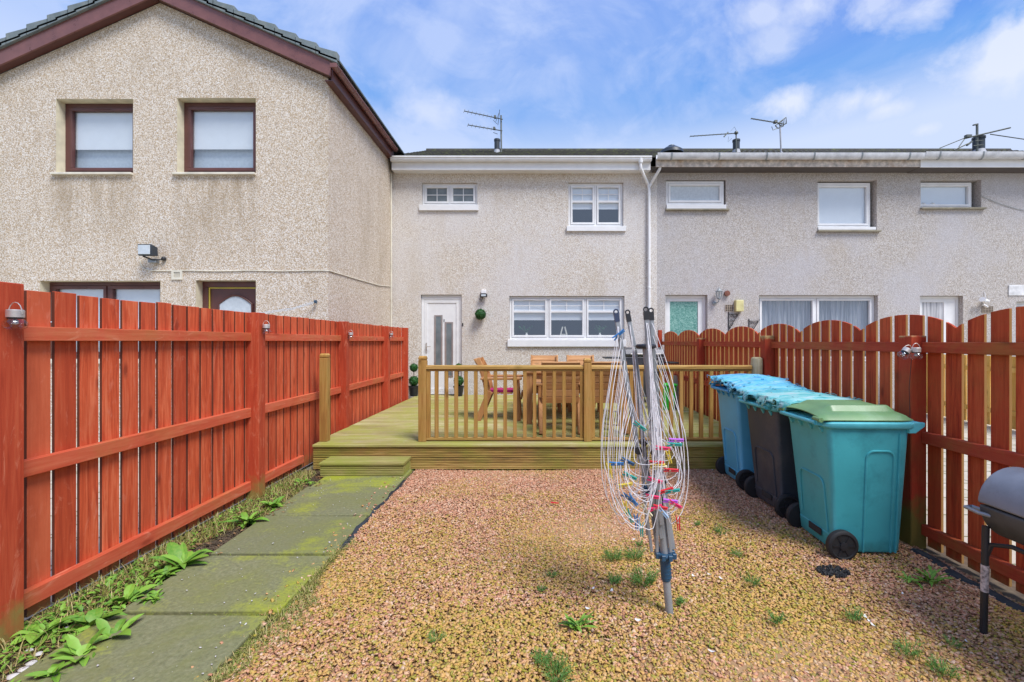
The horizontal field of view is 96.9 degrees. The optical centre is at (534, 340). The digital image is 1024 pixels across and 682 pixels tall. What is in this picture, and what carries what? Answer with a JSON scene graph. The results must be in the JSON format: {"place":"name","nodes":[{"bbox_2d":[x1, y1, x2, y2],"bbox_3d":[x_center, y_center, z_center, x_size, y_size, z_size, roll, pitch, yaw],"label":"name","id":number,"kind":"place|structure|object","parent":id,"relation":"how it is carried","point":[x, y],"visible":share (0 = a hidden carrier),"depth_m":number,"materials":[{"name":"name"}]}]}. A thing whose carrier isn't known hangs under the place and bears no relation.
{"place":"outdoors","nodes":[
{"label":"outdoors","id":0,"kind":"place"},
{"bbox_2d":[24,438,312,620],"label":"garden pavement","id":1,"kind":"structure","parent":0,"point":[52,603],"depth_m":4.19,"materials":[{"name":"concrete"}]},
{"bbox_2d":[0,470,414,680],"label":"soil strip","id":2,"kind":"object","parent":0,"point":[214,545],"visible":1,"depth_m":3.12,"materials":[{"name":"soil"}]},
{"bbox_2d":[8,615,79,647],"bbox_3d":[-2.597,1.503,2.391,0.329,0.066,0.273,0,0,0],"label":"dock weed","id":3,"kind":"object","parent":2,"relation":"on","point":[36,627],"visible":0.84,"depth_m":2.34,"materials":[{"name":"green plant"}]},
{"bbox_2d":[56,608,126,635],"bbox_3d":[-2.369,1.498,2.450,0.261,0.075,0.241,0,0,16],"label":"dock weed","id":4,"kind":"object","parent":2,"relation":"on","point":[91,616],"visible":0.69,"depth_m":2.43,"materials":[{"name":"green plant"}]},
{"bbox_2d":[105,584,156,610],"bbox_3d":[-2.400,1.507,2.675,0.188,0.058,0.234,0,0,0],"label":"dock weed","id":5,"kind":"object","parent":2,"relation":"on","point":[131,589],"visible":0.92,"depth_m":2.71,"materials":[{"name":"green plant"}]},
{"bbox_2d":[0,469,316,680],"bbox_3d":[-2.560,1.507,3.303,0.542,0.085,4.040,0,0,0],"label":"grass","id":6,"kind":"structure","parent":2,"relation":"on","point":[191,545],"depth_m":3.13,"materials":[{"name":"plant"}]},
{"bbox_2d":[0,478,319,681],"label":"ground cover","id":7,"kind":"object","parent":2,"relation":"on","point":[80,607],"visible":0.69,"depth_m":2.66,"materials":[{"name":"green plant"}]},
{"bbox_2d":[0,470,323,681],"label":"soil crumbs","id":8,"kind":"object","parent":2,"relation":"on","point":[199,547],"visible":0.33,"depth_m":3.38,"materials":[{"name":"soil"}]},
{"bbox_2d":[0,476,328,681],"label":"dead leaves","id":9,"kind":"object","parent":2,"relation":"on","point":[6,672],"visible":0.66,"depth_m":3.02,"materials":[{"name":"brown plant"}]},
{"bbox_2d":[149,564,179,582],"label":"dock weed","id":10,"kind":"object","parent":2,"relation":"on","point":[165,569],"visible":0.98,"depth_m":2.97,"materials":[{"name":"green plant"}]},
{"bbox_2d":[149,542,214,577],"bbox_3d":[-2.414,1.473,3.118,0.349,0.126,0.316,0,0,-23],"label":"dock weed","id":11,"kind":"object","parent":2,"relation":"on","point":[177,555],"visible":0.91,"depth_m":3.11,"materials":[{"name":"green plant"}]},
{"bbox_2d":[0,281,407,648],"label":"timber fence","id":12,"kind":"object","parent":2,"relation":"on","point":[262,421],"visible":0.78,"depth_m":3.24,"materials":[{"name":"wood"}]},
{"bbox_2d":[1,302,28,329],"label":"solar jar light","id":13,"kind":"object","parent":12,"relation":"attached to","point":[14,314],"visible":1,"depth_m":2.29,"materials":[{"name":"metal"}]},
{"bbox_2d":[222,511,269,528],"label":"dock weed","id":14,"kind":"object","parent":2,"relation":"on","point":[245,518],"visible":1,"depth_m":3.81,"materials":[{"name":"green plant"}]},
{"bbox_2d":[259,496,284,510],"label":"dock weed","id":15,"kind":"object","parent":2,"relation":"on","point":[274,503],"visible":0.94,"depth_m":4.18,"materials":[{"name":"green plant"}]},
{"bbox_2d":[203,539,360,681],"bbox_3d":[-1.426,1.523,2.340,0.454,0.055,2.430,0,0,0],"label":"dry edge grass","id":16,"kind":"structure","parent":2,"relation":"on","point":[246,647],"depth_m":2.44,"materials":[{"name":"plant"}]},
{"bbox_2d":[209,539,354,681],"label":"mossy edge grass","id":17,"kind":"structure","parent":2,"relation":"on","point":[268,624],"depth_m":2.47,"materials":[{"name":"plant"}]},
{"bbox_2d":[0,463,417,680],"bbox_3d":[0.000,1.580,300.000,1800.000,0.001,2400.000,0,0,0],"label":"ground","id":18,"kind":"structure","parent":0,"point":[307,467],"depth_m":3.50,"materials":[{"name":"plant"}]},
{"bbox_2d":[0,0,404,437],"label":"gabled house","id":19,"kind":"structure","parent":18,"relation":"on","point":[221,155],"depth_m":7.28,"materials":[{"name":"beige concrete"}]},
{"bbox_2d":[50,104,132,174],"bbox_3d":[-7.095,-3.274,7.392,1.292,1.223,0.324,0,0,0],"label":"window","id":20,"kind":"structure","parent":19,"relation":"in","point":[98,137],"depth_m":7.48,"materials":[{"name":"glass"}]},
{"bbox_2d":[50,282,159,363],"bbox_3d":[-6.980,-0.302,7.397,1.936,1.325,0.314,0,0,0],"label":"window","id":21,"kind":"structure","parent":19,"relation":"in","point":[129,291],"depth_m":7.48,"materials":[{"name":"brown plastic"}]},
{"bbox_2d":[138,244,165,262],"bbox_3d":[-6.061,-1.382,7.183,0.318,0.271,0.205,0,0,0],"label":"floodlight","id":22,"kind":"object","parent":19,"relation":"attached to","point":[144,250],"visible":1,"depth_m":7.10,"materials":[{"name":"black glass"}]},
{"bbox_2d":[51,300,316,321],"bbox_3d":[-5.321,-0.425,6.471,4.003,0.459,0.135,0,0,-22],"label":"washing line","id":23,"kind":"object","parent":19,"relation":"attached to","point":[315,301],"visible":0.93,"depth_m":7.05,"materials":[{"name":"white plastic"}]},
{"bbox_2d":[172,103,255,174],"bbox_3d":[-5.138,-3.283,7.392,1.318,1.240,0.324,0,0,0],"label":"window","id":24,"kind":"structure","parent":19,"relation":"in","point":[220,138],"depth_m":7.48,"materials":[{"name":"glass"}]},
{"bbox_2d":[209,287,255,415],"bbox_3d":[-4.963,0.238,7.457,0.782,2.243,0.077,0,0,0],"label":"door","id":25,"kind":"structure","parent":19,"relation":"in","point":[240,299],"depth_m":7.45,"materials":[{"name":"brown plastic"}]},
{"bbox_2d":[312,395,723,468],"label":"deck","id":26,"kind":"structure","parent":18,"relation":"on","point":[392,431],"depth_m":5.49,"materials":[{"name":"wood"}]},
{"bbox_2d":[319,353,329,441],"bbox_3d":[-2.608,0.698,5.628,0.095,1.085,0.095,0,0,0],"label":"timber post","id":27,"kind":"object","parent":26,"relation":"on","point":[324,397],"visible":1,"depth_m":5.58,"materials":[{"name":"wood"}]},
{"bbox_2d":[408,363,417,395],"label":"potted topiary","id":28,"kind":"object","parent":26,"relation":"on","point":[413,383],"visible":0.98,"depth_m":10.15,"materials":[{"name":"plant"}]},
{"bbox_2d":[453,363,463,395],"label":"potted topiary","id":29,"kind":"object","parent":26,"relation":"on","point":[460,385],"visible":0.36,"depth_m":10.15,"materials":[{"name":"plant"}]},
{"bbox_2d":[474,357,522,420],"bbox_3d":[-0.577,0.759,7.300,0.760,0.994,0.680,0,0,0],"label":"garden armchair","id":30,"kind":"object","parent":26,"relation":"on","point":[480,361],"visible":0.59,"depth_m":7.04,"materials":[{"name":"wood"}]},
{"bbox_2d":[531,355,560,411],"bbox_3d":[0.172,0.759,8.227,0.680,0.994,0.760,0,0,1],"label":"garden armchair","id":31,"kind":"object","parent":26,"relation":"on","point":[536,359],"visible":0.19,"depth_m":8.52,"materials":[{"name":"wood"}]},
{"bbox_2d":[536,361,580,434],"bbox_3d":[0.337,0.759,6.323,0.680,0.994,0.760,0,0,-1],"label":"garden armchair","id":32,"kind":"object","parent":26,"relation":"on","point":[539,383],"visible":0.68,"depth_m":6.07,"materials":[{"name":"wood"}]},
{"bbox_2d":[566,355,598,411],"bbox_3d":[0.858,0.759,8.247,0.680,0.994,0.760,0,0,-1],"label":"garden armchair","id":33,"kind":"object","parent":26,"relation":"on","point":[573,358],"visible":0.14,"depth_m":8.54,"materials":[{"name":"wood"}]},
{"bbox_2d":[527,371,638,423],"bbox_3d":[0.720,0.844,7.320,1.760,0.792,1.200,0,0,0],"label":"garden table","id":34,"kind":"object","parent":26,"relation":"on","point":[530,394],"visible":0.09,"depth_m":6.75,"materials":[{"name":"wood"}]},
{"bbox_2d":[418,356,762,441],"bbox_3d":[0.692,0.713,5.630,4.260,1.055,0.139,0,0,0],"label":"deck railing","id":35,"kind":"object","parent":26,"relation":"on","point":[587,369],"visible":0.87,"depth_m":5.61,"materials":[{"name":"wood"}]},
{"bbox_2d":[591,362,628,433],"bbox_3d":[0.968,0.759,6.343,0.680,0.994,0.760,0,0,2],"label":"garden armchair","id":36,"kind":"object","parent":26,"relation":"on","point":[605,381],"visible":0.18,"depth_m":6.09,"materials":[{"name":"wood"}]},
{"bbox_2d":[602,347,678,401],"bbox_3d":[2.093,0.685,9.120,1.375,1.111,0.780,0,0,0],"label":"gas barbecue","id":37,"kind":"object","parent":26,"relation":"on","point":[628,355],"visible":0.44,"depth_m":9.05,"materials":[{"name":"metal"}]},
{"bbox_2d":[658,383,677,409],"bbox_3d":[2.402,1.006,8.250,0.310,0.462,0.330,0,0,0],"label":"green tub","id":38,"kind":"object","parent":26,"relation":"on","point":[666,397],"visible":0.29,"depth_m":8.12,"materials":[{"name":"plastic"}]},
{"bbox_2d":[668,375,678,408],"bbox_3d":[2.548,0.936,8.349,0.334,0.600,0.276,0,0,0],"label":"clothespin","id":39,"kind":"object","parent":26,"relation":"on","point":[675,380],"visible":0.27,"depth_m":8.27,"materials":[{"name":"plastic"}]},
{"bbox_2d":[7,469,411,681],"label":"path","id":40,"kind":"structure","parent":0,"point":[171,632],"depth_m":2.73,"materials":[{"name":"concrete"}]},
{"bbox_2d":[25,661,73,681],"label":"dock weed","id":41,"kind":"object","parent":40,"relation":"on","point":[50,671],"visible":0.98,"depth_m":2.07,"materials":[{"name":"green plant"}]},
{"bbox_2d":[49,627,105,665],"bbox_3d":[-2.221,1.486,2.197,0.228,0.099,0.165,0,0,0],"label":"dock weed","id":42,"kind":"object","parent":40,"relation":"on","point":[71,647],"visible":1,"depth_m":2.20,"materials":[{"name":"green plant"}]},
{"bbox_2d":[93,613,143,643],"bbox_3d":[-2.171,1.490,2.368,0.224,0.093,0.189,0,0,-8],"label":"dock weed","id":43,"kind":"object","parent":40,"relation":"on","point":[108,631],"visible":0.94,"depth_m":2.36,"materials":[{"name":"green plant"}]},
{"bbox_2d":[137,589,163,604],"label":"dock weed","id":44,"kind":"object","parent":40,"relation":"on","point":[154,595],"visible":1,"depth_m":2.69,"materials":[{"name":"green plant"}]},
{"bbox_2d":[96,479,396,678],"bbox_3d":[-1.899,1.516,3.144,0.802,0.018,3.688,0,0,0],"label":"path grit","id":45,"kind":"object","parent":40,"relation":"on","point":[246,590],"visible":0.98,"depth_m":2.71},
{"bbox_2d":[191,477,403,678],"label":"stray gravel","id":46,"kind":"structure","parent":40,"relation":"on","point":[263,622],"depth_m":2.81,"materials":[{"name":"gravel"}]},
{"bbox_2d":[319,456,410,476],"bbox_3d":[-1.960,1.462,5.277,0.960,0.168,0.317,0,0,0],"label":"deck step","id":47,"kind":"object","parent":40,"relation":"on","point":[365,465],"visible":0.99,"depth_m":5.13,"materials":[{"name":"wood"}]},
{"bbox_2d":[340,480,405,549],"bbox_3d":[-1.444,1.526,4.190,0.076,0.039,1.680,0,0,0],"label":"weed membrane","id":48,"kind":"object","parent":40,"relation":"on","point":[357,527],"visible":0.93,"depth_m":3.86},
{"bbox_2d":[0,0,1023,152],"label":"sky","id":49,"kind":"structure","parent":0,"point":[558,73],"materials":[{"name":"blue"}]},
{"bbox_2d":[390,148,661,401],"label":"terraced house","id":50,"kind":"structure","parent":0,"point":[547,244],"depth_m":10.50,"materials":[{"name":"beige concrete"}]},
{"bbox_2d":[424,300,459,390],"bbox_3d":[-2.168,0.108,10.560,0.817,2.135,0.129,0,0,0],"label":"door","id":51,"kind":"structure","parent":50,"relation":"in","point":[441,317],"depth_m":10.57,"materials":[{"name":"white plastic"}]},
{"bbox_2d":[419,184,478,210],"bbox_3d":[-1.989,-3.339,10.545,1.370,0.651,0.190,0,0,0],"label":"window","id":52,"kind":"structure","parent":50,"relation":"in","point":[436,197],"depth_m":10.57,"materials":[{"name":"white plastic"}]},
{"bbox_2d":[475,309,485,319],"bbox_3d":[-1.246,-0.635,10.377,0.268,0.318,0.266,0,0,0],"label":"hanging topiary ball","id":53,"kind":"object","parent":50,"relation":"hanging from","point":[480,314],"visible":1,"depth_m":10.31,"materials":[{"name":"green plant"}]},
{"bbox_2d":[463,109,502,151],"bbox_3d":[-1.407,-5.684,12.350,1.069,1.318,0.310,0,0,0],"label":"tv aerial","id":54,"kind":"object","parent":50,"relation":"attached to","point":[500,118],"visible":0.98,"depth_m":12.35,"materials":[{"name":"metal"}]},
{"bbox_2d":[494,138,499,151],"bbox_3d":[-1.036,-5.260,12.400,0.255,0.510,0.251,0,0,0],"label":"flue pipe","id":55,"kind":"object","parent":50,"relation":"on","point":[496,144],"visible":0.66,"depth_m":12.34,"materials":[{"name":"metal"}]},
{"bbox_2d":[507,296,625,346],"bbox_3d":[0.736,-0.454,10.545,2.738,1.171,0.190,0,0,0],"label":"window","id":56,"kind":"structure","parent":50,"relation":"in","point":[547,308],"depth_m":10.57,"materials":[{"name":"white plastic"}]},
{"bbox_2d":[567,184,625,231],"bbox_3d":[1.417,-3.104,10.545,1.367,1.135,0.190,0,0,0],"label":"window","id":57,"kind":"structure","parent":50,"relation":"in","point":[595,197],"depth_m":10.57,"materials":[{"name":"white plastic"}]},
{"bbox_2d":[219,468,1023,681],"bbox_3d":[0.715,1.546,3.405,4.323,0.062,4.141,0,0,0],"label":"gravel","id":58,"kind":"structure","parent":0,"point":[473,490],"depth_m":2.70,"materials":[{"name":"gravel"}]},
{"bbox_2d":[428,629,446,641],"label":"feathery weed","id":59,"kind":"object","parent":58,"relation":"on","point":[441,636],"visible":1,"depth_m":2.32,"materials":[{"name":"green plant"}]},
{"bbox_2d":[531,648,552,665],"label":"feathery weed","id":60,"kind":"object","parent":58,"relation":"on","point":[540,656],"visible":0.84,"depth_m":2.17,"materials":[{"name":"green plant"}]},
{"bbox_2d":[539,647,574,681],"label":"feathery weed","id":61,"kind":"object","parent":58,"relation":"on","point":[560,678],"visible":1,"depth_m":2.08,"materials":[{"name":"green plant"}]},
{"bbox_2d":[558,611,597,632],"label":"rosette weed","id":62,"kind":"object","parent":58,"relation":"on","point":[571,623],"visible":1,"depth_m":2.43,"materials":[{"name":"green plant"}]},
{"bbox_2d":[602,545,626,561],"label":"feathery weed","id":63,"kind":"object","parent":58,"relation":"on","point":[610,556],"visible":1,"depth_m":3.19,"materials":[{"name":"green plant"}]},
{"bbox_2d":[606,570,622,584],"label":"feathery weed","id":64,"kind":"object","parent":58,"relation":"on","point":[616,578],"visible":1,"depth_m":2.90,"materials":[{"name":"green plant"}]},
{"bbox_2d":[622,542,646,560],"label":"feathery weed","id":65,"kind":"object","parent":58,"relation":"on","point":[638,555],"visible":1,"depth_m":3.21,"materials":[{"name":"green plant"}]},
{"bbox_2d":[624,563,659,586],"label":"feathery weed","id":66,"kind":"object","parent":58,"relation":"on","point":[637,577],"visible":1,"depth_m":2.87,"materials":[{"name":"green plant"}]},
{"bbox_2d":[601,307,688,613],"bbox_3d":[0.600,0.682,2.531,0.483,1.752,0.411,0,0,0],"label":"rotary clothes dryer","id":67,"kind":"object","parent":58,"relation":"on","point":[663,536],"visible":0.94,"depth_m":2.52,"materials":[{"name":"grey plastic"}]},
{"bbox_2d":[663,468,678,471],"bbox_3d":[0.724,0.685,2.413,0.081,0.025,0.017,0,0,0],"label":"clothes peg","id":68,"kind":"object","parent":67,"relation":"attached to","point":[671,470],"visible":1,"depth_m":2.41,"materials":[{"name":"plastic"}]},
{"bbox_2d":[668,438,683,441],"bbox_3d":[0.752,0.528,2.413,0.080,0.024,0.017,0,0,0],"label":"clothes peg","id":69,"kind":"object","parent":67,"relation":"attached to","point":[676,439],"visible":1,"depth_m":2.41,"materials":[{"name":"plastic"}]},
{"bbox_2d":[675,596,687,604],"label":"feathery weed","id":70,"kind":"object","parent":58,"relation":"on","point":[680,599],"visible":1,"depth_m":2.65,"materials":[{"name":"green plant"}]},
{"bbox_2d":[713,525,727,534],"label":"feathery weed","id":71,"kind":"object","parent":58,"relation":"on","point":[716,529],"visible":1,"depth_m":3.63,"materials":[{"name":"green plant"}]},
{"bbox_2d":[710,381,753,489],"bbox_3d":[2.390,0.978,4.981,0.741,1.144,0.610,0,0,1],"label":"wheelie bin","id":72,"kind":"object","parent":58,"relation":"on","point":[735,461],"visible":0.4,"depth_m":4.83,"materials":[{"name":"blue plastic"}]},
{"bbox_2d":[729,546,745,557],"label":"feathery weed","id":73,"kind":"object","parent":58,"relation":"on","point":[734,551],"visible":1,"depth_m":3.25,"materials":[{"name":"green plant"}]},
{"bbox_2d":[740,571,763,585],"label":"feathery weed","id":74,"kind":"object","parent":58,"relation":"on","point":[756,582],"visible":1,"depth_m":2.87,"materials":[{"name":"green plant"}]},
{"bbox_2d":[766,608,785,624],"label":"feathery weed","id":75,"kind":"object","parent":58,"relation":"on","point":[777,619],"visible":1,"depth_m":2.48,"materials":[{"name":"green plant"}]},
{"bbox_2d":[737,390,823,518],"bbox_3d":[2.380,1.006,4.229,0.741,1.088,0.610,0,0,-1],"label":"wheelie bin","id":76,"kind":"object","parent":58,"relation":"on","point":[772,481],"visible":0.47,"depth_m":4.07,"materials":[{"name":"grey plastic"}]},
{"bbox_2d":[708,374,862,410],"bbox_3d":[2.353,0.475,4.478,0.794,0.219,1.643,0,0,0],"label":"plastic netting","id":77,"kind":"object","parent":76,"relation":"on","point":[754,385],"visible":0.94,"depth_m":4.41,"materials":[{"name":"plastic"}]},
{"bbox_2d":[815,564,850,577],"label":"ash crumbs","id":78,"kind":"object","parent":58,"relation":"on","point":[829,570],"visible":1,"depth_m":3.00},
{"bbox_2d":[778,400,924,559],"bbox_3d":[2.370,1.006,3.471,0.741,1.088,0.610,0,0,2],"label":"wheelie bin","id":79,"kind":"object","parent":58,"relation":"on","point":[849,457],"visible":0.99,"depth_m":3.23,"materials":[{"name":"teal plastic"}]},
{"bbox_2d":[840,603,863,621],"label":"feathery weed","id":80,"kind":"object","parent":58,"relation":"on","point":[857,616],"visible":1,"depth_m":2.51,"materials":[{"name":"green plant"}]},
{"bbox_2d":[887,630,924,659],"bbox_3d":[1.833,1.497,2.226,0.160,0.084,0.149,0,0,0],"label":"feathery weed","id":81,"kind":"object","parent":58,"relation":"on","point":[913,653],"visible":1,"depth_m":2.23,"materials":[{"name":"green plant"}]},
{"bbox_2d":[898,571,922,588],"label":"dandelion","id":82,"kind":"object","parent":58,"relation":"on","point":[909,577],"visible":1,"depth_m":2.90,"materials":[{"name":"green plant"}]},
{"bbox_2d":[912,564,955,590],"bbox_3d":[2.525,1.488,2.866,0.217,0.096,0.218,0,0,-40],"label":"dandelion","id":83,"kind":"object","parent":58,"relation":"on","point":[932,573],"visible":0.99,"depth_m":2.88,"materials":[{"name":"green plant"}]},
{"bbox_2d":[922,654,963,678],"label":"feathery weed","id":84,"kind":"object","parent":58,"relation":"on","point":[942,670],"visible":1,"depth_m":2.10,"materials":[{"name":"green plant"}]},
{"bbox_2d":[944,634,964,647],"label":"feathery weed","id":85,"kind":"object","parent":58,"relation":"on","point":[954,642],"visible":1,"depth_m":2.28,"materials":[{"name":"green plant"}]},
{"bbox_2d":[910,548,1023,611],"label":"weed membrane","id":86,"kind":"object","parent":58,"relation":"on","point":[996,595],"visible":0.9,"depth_m":2.93,"materials":[{"name":"fabric"}]},
{"bbox_2d":[963,467,1023,634],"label":"barrel barbecue","id":87,"kind":"object","parent":58,"relation":"on","point":[1000,509],"visible":1,"depth_m":2.35,"materials":[{"name":"paint"}]},
{"bbox_2d":[627,148,925,407],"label":"terraced house","id":88,"kind":"structure","parent":0,"point":[800,239],"depth_m":10.50,"materials":[{"name":"grey concrete"}]},
{"bbox_2d":[660,144,683,151],"bbox_3d":[3.433,-4.805,11.400,0.600,0.230,0.600,0,0,0],"label":"roof cowl","id":89,"kind":"object","parent":88,"relation":"on","point":[672,148],"visible":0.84,"depth_m":11.17,"materials":[{"name":"metal"}]},
{"bbox_2d":[667,298,702,334],"bbox_3d":[3.509,0.232,10.637,0.845,2.467,0.046,0,0,0],"label":"door","id":90,"kind":"structure","parent":88,"relation":"in","point":[683,314],"depth_m":10.63,"materials":[{"name":"teal plastic"}]},
{"bbox_2d":[666,181,725,207],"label":"window","id":91,"kind":"structure","parent":88,"relation":"in","point":[679,194],"depth_m":10.53,"materials":[{"name":"glass"}]},
{"bbox_2d":[690,131,737,151],"bbox_3d":[4.832,-5.410,12.307,1.338,0.771,0.195,0,0,0],"label":"tv aerial","id":92,"kind":"object","parent":88,"relation":"attached to","point":[735,133],"visible":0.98,"depth_m":12.25,"materials":[{"name":"metal"}]},
{"bbox_2d":[712,288,722,304],"bbox_3d":[4.192,-1.030,10.405,0.147,0.410,0.252,0,0,-30],"label":"wall lantern","id":93,"kind":"object","parent":88,"relation":"attached to","point":[718,290],"depth_m":10.37,"materials":[{"name":"grey metal"}]},
{"bbox_2d":[732,138,739,151],"bbox_3d":[5.507,-5.252,12.400,0.306,0.495,0.301,0,0,0],"label":"flue pipe","id":94,"kind":"object","parent":88,"relation":"on","point":[734,144],"visible":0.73,"depth_m":12.33,"materials":[{"name":"metal"}]},
{"bbox_2d":[751,117,786,151],"bbox_3d":[5.283,-4.613,10.275,0.854,0.938,0.274,0,0,0],"label":"tv aerial","id":95,"kind":"object","parent":88,"relation":"attached to","point":[777,122],"visible":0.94,"depth_m":10.28,"materials":[{"name":"metal"}]},
{"bbox_2d":[759,296,873,361],"bbox_3d":[6.566,-0.289,10.689,2.749,1.538,0.206,0,0,0],"label":"window","id":96,"kind":"structure","parent":88,"relation":"in","point":[799,312],"depth_m":10.76,"materials":[{"name":"white plastic"}]},
{"bbox_2d":[818,183,875,229],"bbox_3d":[7.219,-3.137,10.580,1.338,1.128,0.200,0,0,0],"label":"window","id":97,"kind":"structure","parent":88,"relation":"in","point":[841,206],"depth_m":10.67,"materials":[{"name":"glass"}]},
{"bbox_2d":[815,148,1023,356],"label":"terraced house","id":98,"kind":"structure","parent":0,"point":[965,241],"depth_m":10.50,"materials":[{"name":"grey concrete"}]},
{"bbox_2d":[920,299,954,353],"bbox_3d":[9.419,0.241,10.637,0.869,2.448,0.046,0,0,0],"label":"door","id":99,"kind":"structure","parent":98,"relation":"in","point":[944,309],"depth_m":10.62,"materials":[{"name":"white plastic"}]},
{"bbox_2d":[921,183,970,206],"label":"window","id":100,"kind":"structure","parent":98,"relation":"in","point":[941,194],"depth_m":10.67,"materials":[{"name":"glass"}]},
{"bbox_2d":[971,135,985,150],"bbox_3d":[12.137,-5.289,12.400,0.442,0.568,0.435,0,0,0],"label":"flue pipe","id":101,"kind":"object","parent":98,"relation":"attached to","point":[981,147],"visible":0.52,"depth_m":12.29,"materials":[{"name":"metal"}]},
{"bbox_2d":[940,123,1023,150],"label":"tv aerial","id":102,"kind":"object","parent":98,"relation":"attached to","point":[977,140],"visible":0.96,"depth_m":12.19,"materials":[{"name":"metal"}]},
{"bbox_2d":[979,292,989,307],"bbox_3d":[10.309,-0.950,10.398,0.280,0.376,0.127,0,0,-26],"label":"security light","id":103,"kind":"object","parent":98,"relation":"attached to","point":[982,299],"visible":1,"depth_m":10.38,"materials":[{"name":"white plastic"}]},
{"bbox_2d":[892,408,1015,565],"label":"neighbour pavement","id":104,"kind":"structure","parent":0,"point":[988,475],"depth_m":5.31,"materials":[{"name":"concrete"}]},
{"bbox_2d":[926,354,1015,429],"bbox_3d":[8.287,0.900,6.705,0.075,1.260,7.410,0,0,0],"label":"yellow fence","id":105,"kind":"object","parent":104,"relation":"on","point":[989,390],"visible":0.08,"depth_m":8.31,"materials":[{"name":"wood"}]},
{"bbox_2d":[923,537,1023,603],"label":"soil strip","id":106,"kind":"object","parent":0,"point":[1011,592],"depth_m":3.02,"materials":[{"name":"soil"}]},
{"bbox_2d":[658,306,1023,593],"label":"scalloped fence","id":107,"kind":"object","parent":106,"relation":"on","point":[782,350],"visible":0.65,"depth_m":3.39,"materials":[{"name":"wood"}]},
{"bbox_2d":[898,345,911,358],"bbox_3d":[2.733,0.082,3.350,0.099,0.108,0.074,0,0,0],"label":"solar jar light","id":108,"kind":"object","parent":107,"relation":"attached to","point":[906,350],"visible":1,"depth_m":3.34,"materials":[{"name":"metal"}]},
{"bbox_2d":[911,343,920,359],"bbox_3d":[2.800,0.075,3.330,0.080,0.122,0.079,0,0,0],"label":"solar jar light","id":109,"kind":"object","parent":107,"relation":"attached to","point":[915,350],"visible":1,"depth_m":3.32,"materials":[{"name":"metal"}]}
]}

